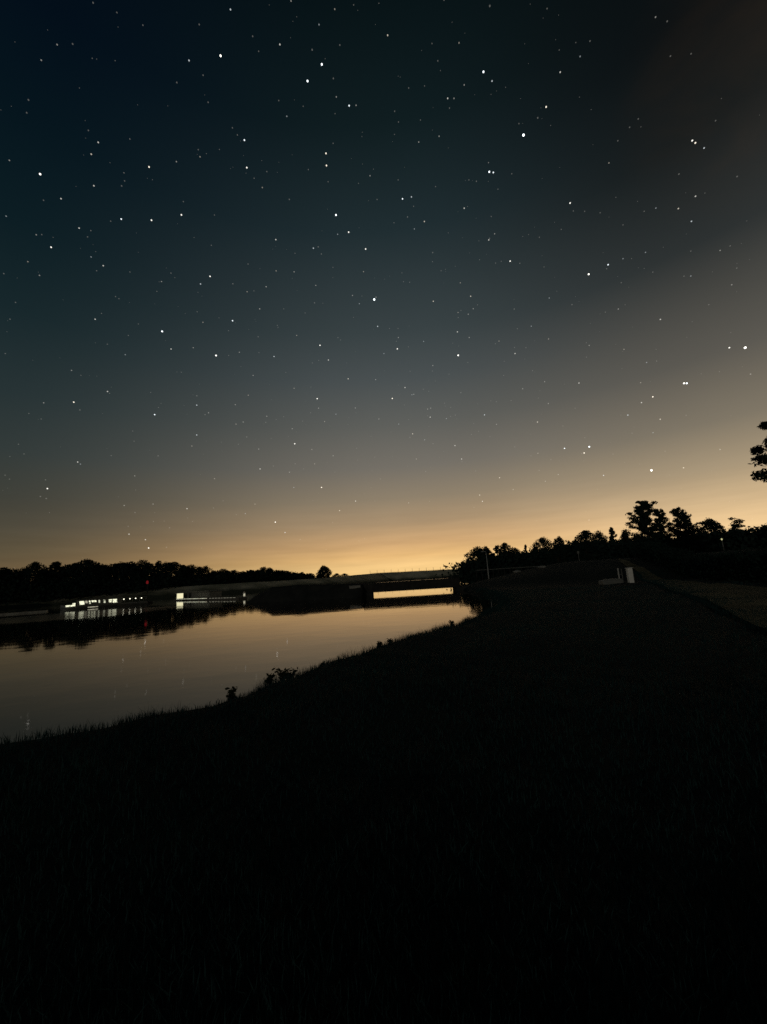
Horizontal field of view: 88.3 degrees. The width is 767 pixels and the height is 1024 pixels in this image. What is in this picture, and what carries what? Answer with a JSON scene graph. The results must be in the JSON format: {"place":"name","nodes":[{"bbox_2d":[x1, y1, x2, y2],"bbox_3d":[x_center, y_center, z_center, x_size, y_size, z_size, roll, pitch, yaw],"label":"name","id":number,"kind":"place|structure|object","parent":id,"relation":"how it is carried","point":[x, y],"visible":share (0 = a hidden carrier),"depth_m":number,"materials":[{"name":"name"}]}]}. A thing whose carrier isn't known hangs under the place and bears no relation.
{"place":"outdoors","nodes":[
{"label":"outdoors","id":0,"kind":"place"},
{"bbox_2d":[177,593,183,598],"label":"kiosk","id":1,"kind":"object","parent":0,"point":[179,595],"visible":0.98,"depth_m":97.35,"materials":[{"name":"white"}]},
{"bbox_2d":[0,569,458,605],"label":"embankment","id":2,"kind":"structure","parent":0,"point":[263,586],"depth_m":202.22,"materials":[{"name":"black plant"}]},
{"bbox_2d":[0,569,314,605],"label":"undergrowth","id":3,"kind":"object","parent":2,"relation":"on","point":[15,592],"visible":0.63,"depth_m":176.29,"materials":[{"name":"green plant"}]},
{"bbox_2d":[0,578,497,743],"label":"water","id":4,"kind":"structure","parent":0,"point":[64,669],"depth_m":14.74,"materials":[{"name":"black liquid"}]},
{"bbox_2d":[0,610,47,614],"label":"pontoon","id":5,"kind":"object","parent":4,"relation":"on","point":[23,612],"visible":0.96,"depth_m":69.08,"materials":[{"name":"concrete"}]},
{"bbox_2d":[60,596,147,609],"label":"moored boat","id":6,"kind":"object","parent":4,"relation":"on","point":[97,603],"visible":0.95,"depth_m":76.83,"materials":[{"name":"paint"}]},
{"bbox_2d":[186,589,222,598],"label":"boat shelter","id":7,"kind":"object","parent":4,"relation":"on","point":[207,594],"visible":0.95,"depth_m":93.47,"materials":[{"name":"grey metal"}]},
{"bbox_2d":[174,597,246,600],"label":"floating dock","id":8,"kind":"object","parent":4,"relation":"on","point":[230,598],"visible":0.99,"depth_m":80.93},
{"bbox_2d":[246,583,364,602],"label":"spit","id":9,"kind":"structure","parent":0,"point":[303,592],"depth_m":51.34,"materials":[{"name":"green plant"}]},
{"bbox_2d":[349,585,360,588],"bbox_3d":[-3.677,10.032,51.208,1.560,1.030,0.720,-3,-10,-3],"label":"cabinet","id":10,"kind":"object","parent":9,"relation":"on","point":[353,586],"visible":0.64,"depth_m":50.95,"materials":[{"name":"concrete"}]},
{"bbox_2d":[0,549,766,1023],"bbox_3d":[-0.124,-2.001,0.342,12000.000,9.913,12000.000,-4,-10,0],"label":"ground","id":11,"kind":"structure","parent":0,"point":[584,575],"depth_m":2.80,"materials":[{"name":"plant"}]},
{"bbox_2d":[0,567,21,589],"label":"broadleaf tree","id":12,"kind":"object","parent":11,"relation":"on","point":[3,571],"visible":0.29,"depth_m":164.92,"materials":[{"name":"green plant"}]},
{"bbox_2d":[0,569,30,584],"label":"broadleaf tree","id":13,"kind":"object","parent":11,"relation":"on","point":[16,573],"visible":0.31,"depth_m":165.65,"materials":[{"name":"green plant"}]},
{"bbox_2d":[19,561,49,591],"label":"broadleaf tree","id":14,"kind":"object","parent":11,"relation":"on","point":[33,569],"visible":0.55,"depth_m":167.91,"materials":[{"name":"green plant"}]},
{"bbox_2d":[32,567,59,584],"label":"broadleaf tree","id":15,"kind":"object","parent":11,"relation":"on","point":[47,568],"visible":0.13,"depth_m":173.48,"materials":[{"name":"green plant"}]},
{"bbox_2d":[45,561,64,583],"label":"broadleaf tree","id":16,"kind":"object","parent":11,"relation":"on","point":[54,567],"visible":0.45,"depth_m":173.55,"materials":[{"name":"green plant"}]},
{"bbox_2d":[52,564,73,585],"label":"broadleaf tree","id":17,"kind":"object","parent":11,"relation":"on","point":[62,569],"visible":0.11,"depth_m":176.05,"materials":[{"name":"green plant"}]},
{"bbox_2d":[53,562,88,587],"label":"broadleaf tree","id":18,"kind":"object","parent":11,"relation":"on","point":[66,570],"visible":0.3,"depth_m":172.95,"materials":[{"name":"green plant"}]},
{"bbox_2d":[63,558,113,595],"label":"broadleaf tree","id":19,"kind":"object","parent":11,"relation":"on","point":[82,565],"visible":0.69,"depth_m":172.44,"materials":[{"name":"green plant"}]},
{"bbox_2d":[83,562,110,588],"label":"broadleaf tree","id":20,"kind":"object","parent":11,"relation":"on","point":[98,568],"visible":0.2,"depth_m":178.49,"materials":[{"name":"green plant"}]},
{"bbox_2d":[86,563,117,589],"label":"broadleaf tree","id":21,"kind":"object","parent":11,"relation":"on","point":[101,574],"visible":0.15,"depth_m":178.57,"materials":[{"name":"green plant"}]},
{"bbox_2d":[109,563,129,580],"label":"broadleaf tree","id":22,"kind":"object","parent":11,"relation":"on","point":[115,564],"visible":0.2,"depth_m":184.22,"materials":[{"name":"green plant"}]},
{"bbox_2d":[109,561,141,590],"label":"broadleaf tree","id":23,"kind":"object","parent":11,"relation":"on","point":[124,566],"visible":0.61,"depth_m":181.54,"materials":[{"name":"green plant"}]},
{"bbox_2d":[122,561,139,579],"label":"broadleaf tree","id":24,"kind":"object","parent":11,"relation":"on","point":[131,562],"visible":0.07,"depth_m":188.66,"materials":[{"name":"green plant"}]},
{"bbox_2d":[127,560,157,589],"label":"broadleaf tree","id":25,"kind":"object","parent":11,"relation":"on","point":[143,565],"visible":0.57,"depth_m":186.42,"materials":[{"name":"green plant"}]},
{"bbox_2d":[139,563,156,580],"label":"broadleaf tree","id":26,"kind":"object","parent":11,"relation":"on","point":[143,577],"visible":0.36,"depth_m":189.11,"materials":[{"name":"green plant"}]},
{"bbox_2d":[150,560,165,576],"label":"broadleaf tree","id":27,"kind":"object","parent":11,"relation":"on","point":[158,563],"visible":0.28,"depth_m":194.91,"materials":[{"name":"green plant"}]},
{"bbox_2d":[154,561,175,586],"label":"broadleaf tree","id":28,"kind":"object","parent":11,"relation":"on","point":[167,567],"visible":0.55,"depth_m":192.69,"materials":[{"name":"green plant"}]},
{"bbox_2d":[163,561,186,583],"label":"broadleaf tree","id":29,"kind":"object","parent":11,"relation":"on","point":[176,567],"visible":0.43,"depth_m":198.62,"materials":[{"name":"green plant"}]},
{"bbox_2d":[185,565,194,578],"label":"broadleaf tree","id":30,"kind":"object","parent":11,"relation":"on","point":[188,569],"visible":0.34,"depth_m":204.47,"materials":[{"name":"green plant"}]},
{"bbox_2d":[187,564,201,581],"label":"broadleaf tree","id":31,"kind":"object","parent":11,"relation":"on","point":[195,571],"visible":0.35,"depth_m":205.99,"materials":[{"name":"green plant"}]},
{"bbox_2d":[196,566,206,576],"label":"broadleaf tree","id":32,"kind":"object","parent":11,"relation":"on","point":[200,568],"visible":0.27,"depth_m":212.11,"materials":[{"name":"green plant"}]},
{"bbox_2d":[201,565,215,577],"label":"broadleaf tree","id":33,"kind":"object","parent":11,"relation":"on","point":[205,567],"visible":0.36,"depth_m":214.81,"materials":[{"name":"green plant"}]},
{"bbox_2d":[225,686,237,699],"bbox_3d":[-2.324,2.804,6.060,0.188,0.256,0.172,-9,-11,29],"label":"weed plant","id":34,"kind":"object","parent":11,"relation":"on","point":[232,694],"visible":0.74,"depth_m":6.06,"materials":[{"name":"green plant"}]},
{"bbox_2d":[231,569,244,578],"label":"broadleaf tree","id":35,"kind":"object","parent":11,"relation":"on","point":[236,572],"visible":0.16,"depth_m":238.89,"materials":[{"name":"green plant"}]},
{"bbox_2d":[0,587,517,750],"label":"bank grass","id":36,"kind":"structure","parent":11,"relation":"on","point":[497,596],"depth_m":8.26,"materials":[{"name":"plant"}]},
{"bbox_2d":[257,566,274,579],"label":"broadleaf tree","id":37,"kind":"object","parent":11,"relation":"on","point":[264,569],"visible":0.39,"depth_m":256.71,"materials":[{"name":"green plant"}]},
{"bbox_2d":[263,669,275,684],"bbox_3d":[-2.025,2.985,7.056,0.223,0.290,0.286,-4,-10,0],"label":"weed plant","id":38,"kind":"object","parent":11,"relation":"on","point":[269,676],"visible":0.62,"depth_m":7.02,"materials":[{"name":"green plant"}]},
{"bbox_2d":[267,568,276,578],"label":"broadleaf tree","id":39,"kind":"object","parent":11,"relation":"on","point":[271,569],"visible":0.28,"depth_m":261.51,"materials":[{"name":"green plant"}]},
{"bbox_2d":[273,667,291,680],"bbox_3d":[-1.831,2.982,7.291,0.326,0.293,0.324,-10,-11,31],"label":"weed plant","id":40,"kind":"object","parent":11,"relation":"on","point":[282,675],"visible":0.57,"depth_m":7.27,"materials":[{"name":"green plant"}]},
{"bbox_2d":[315,565,331,577],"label":"broadleaf tree","id":41,"kind":"object","parent":11,"relation":"on","point":[324,572],"visible":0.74,"depth_m":321.93,"materials":[{"name":"green plant"}]},
{"bbox_2d":[362,577,466,596],"bbox_3d":[3.795,10.306,52.377,14.100,2.670,3.000,-4,-10,0],"label":"footbridge","id":42,"kind":"object","parent":11,"relation":"on","point":[370,588],"visible":0.86,"depth_m":51.54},
{"bbox_2d":[461,546,491,579],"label":"broadleaf tree","id":43,"kind":"object","parent":11,"relation":"on","point":[476,552],"visible":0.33,"depth_m":86.75,"materials":[{"name":"green plant"}]},
{"bbox_2d":[473,555,492,577],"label":"broadleaf tree","id":44,"kind":"object","parent":11,"relation":"on","point":[483,556],"visible":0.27,"depth_m":84.38,"materials":[{"name":"green plant"}]},
{"bbox_2d":[480,546,493,558],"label":"broadleaf tree","id":45,"kind":"object","parent":11,"relation":"on","point":[488,551],"visible":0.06,"depth_m":92.34,"materials":[{"name":"green plant"}]},
{"bbox_2d":[492,545,501,555],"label":"broadleaf tree","id":46,"kind":"object","parent":11,"relation":"on","point":[496,549],"visible":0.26,"depth_m":95.57,"materials":[{"name":"green plant"}]},
{"bbox_2d":[494,550,513,557],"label":"broadleaf tree","id":47,"kind":"object","parent":11,"relation":"on","point":[504,552],"visible":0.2,"depth_m":89.15,"materials":[{"name":"green plant"}]},
{"bbox_2d":[498,543,510,551],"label":"broadleaf tree","id":48,"kind":"object","parent":11,"relation":"on","point":[504,547],"visible":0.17,"depth_m":98.58,"materials":[{"name":"green plant"}]},
{"bbox_2d":[476,566,537,579],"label":"guard rail","id":49,"kind":"object","parent":11,"relation":"on","point":[501,568],"visible":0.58,"depth_m":76.22,"materials":[{"name":"grey metal"}]},
{"bbox_2d":[504,547,520,554],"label":"broadleaf tree","id":50,"kind":"object","parent":11,"relation":"on","point":[515,550],"visible":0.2,"depth_m":91.59,"materials":[{"name":"green plant"}]},
{"bbox_2d":[528,537,552,551],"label":"broadleaf tree","id":51,"kind":"object","parent":11,"relation":"on","point":[540,542],"visible":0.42,"depth_m":92.03,"materials":[{"name":"green plant"}]},
{"bbox_2d":[547,544,567,563],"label":"broadleaf tree","id":52,"kind":"object","parent":11,"relation":"on","point":[556,551],"visible":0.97,"depth_m":79.23,"materials":[{"name":"green plant"}]},
{"bbox_2d":[553,536,564,545],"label":"broadleaf tree","id":53,"kind":"object","parent":11,"relation":"on","point":[559,540],"visible":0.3,"depth_m":94.78,"materials":[{"name":"green plant"}]},
{"bbox_2d":[572,530,597,542],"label":"broadleaf tree","id":54,"kind":"object","parent":11,"relation":"on","point":[584,535],"visible":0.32,"depth_m":86.84,"materials":[{"name":"green plant"}]},
{"bbox_2d":[435,523,766,583],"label":"undergrowth","id":55,"kind":"object","parent":11,"relation":"on","point":[752,538],"visible":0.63,"depth_m":75.80,"materials":[{"name":"green plant"}]},
{"bbox_2d":[594,530,607,541],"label":"broadleaf tree","id":56,"kind":"object","parent":11,"relation":"on","point":[599,535],"visible":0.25,"depth_m":89.05,"materials":[{"name":"green plant"}]},
{"bbox_2d":[598,538,612,558],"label":"broadleaf tree","id":57,"kind":"object","parent":11,"relation":"on","point":[603,541],"visible":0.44,"depth_m":77.60,"materials":[{"name":"green plant"}]},
{"bbox_2d":[598,578,622,584],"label":"concrete slab","id":58,"kind":"structure","parent":11,"relation":"on","point":[610,581],"depth_m":34.69,"materials":[{"name":"grey concrete"}]},
{"bbox_2d":[608,527,616,540],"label":"pine tree","id":59,"kind":"object","parent":11,"relation":"on","point":[613,535],"visible":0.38,"depth_m":89.77,"materials":[{"name":"green plant"}]},
{"bbox_2d":[619,533,632,540],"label":"broadleaf tree","id":60,"kind":"object","parent":11,"relation":"on","point":[623,537],"visible":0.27,"depth_m":83.43,"materials":[{"name":"green plant"}]},
{"bbox_2d":[626,567,634,582],"bbox_3d":[21.517,5.576,34.466,0.480,1.433,0.440,-4,-10,0],"label":"white post","id":61,"kind":"object","parent":11,"relation":"on","point":[630,576],"visible":0.89,"depth_m":34.34,"materials":[{"name":"paint"}]},
{"bbox_2d":[618,500,666,542],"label":"pine tree","id":62,"kind":"object","parent":11,"relation":"on","point":[642,520],"visible":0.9,"depth_m":76.35,"materials":[{"name":"green plant"}]},
{"bbox_2d":[649,508,672,538],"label":"pine tree","id":63,"kind":"object","parent":11,"relation":"on","point":[661,518],"visible":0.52,"depth_m":78.63,"materials":[{"name":"green plant"}]},
{"bbox_2d":[659,507,696,541],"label":"pine tree","id":64,"kind":"object","parent":11,"relation":"on","point":[682,516],"visible":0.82,"depth_m":74.95,"materials":[{"name":"green plant"}]},
{"bbox_2d":[681,513,697,534],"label":"pine tree","id":65,"kind":"object","parent":11,"relation":"on","point":[690,522],"visible":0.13,"depth_m":77.55,"materials":[{"name":"green plant"}]},
{"bbox_2d":[682,519,713,541],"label":"airy tree","id":66,"kind":"object","parent":11,"relation":"on","point":[694,528],"visible":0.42,"depth_m":69.98,"materials":[{"name":"green plant"}]},
{"bbox_2d":[634,568,766,635],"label":"verge grass","id":67,"kind":"structure","parent":11,"relation":"on","point":[713,607],"depth_m":14.89,"materials":[{"name":"plant"}]},
{"bbox_2d":[696,517,717,533],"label":"broadleaf tree","id":68,"kind":"object","parent":11,"relation":"on","point":[708,521],"visible":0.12,"depth_m":72.47,"materials":[{"name":"green plant"}]},
{"bbox_2d":[699,517,745,533],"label":"airy tree","id":69,"kind":"object","parent":11,"relation":"on","point":[734,525],"visible":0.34,"depth_m":68.46,"materials":[{"name":"green plant"}]},
{"bbox_2d":[748,421,766,482],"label":"pine tree","id":70,"kind":"object","parent":11,"relation":"on","point":[757,451],"visible":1,"depth_m":33.67,"materials":[{"name":"green plant"}]},
{"bbox_2d":[0,0,766,577],"label":"sky","id":71,"kind":"structure","parent":0,"point":[349,287],"materials":[{"name":"blue"}]},
{"bbox_2d":[619,558,766,627],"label":"gravel track","id":72,"kind":"structure","parent":0,"point":[750,591],"depth_m":17.30,"materials":[{"name":"grey gravel"}]}
]}

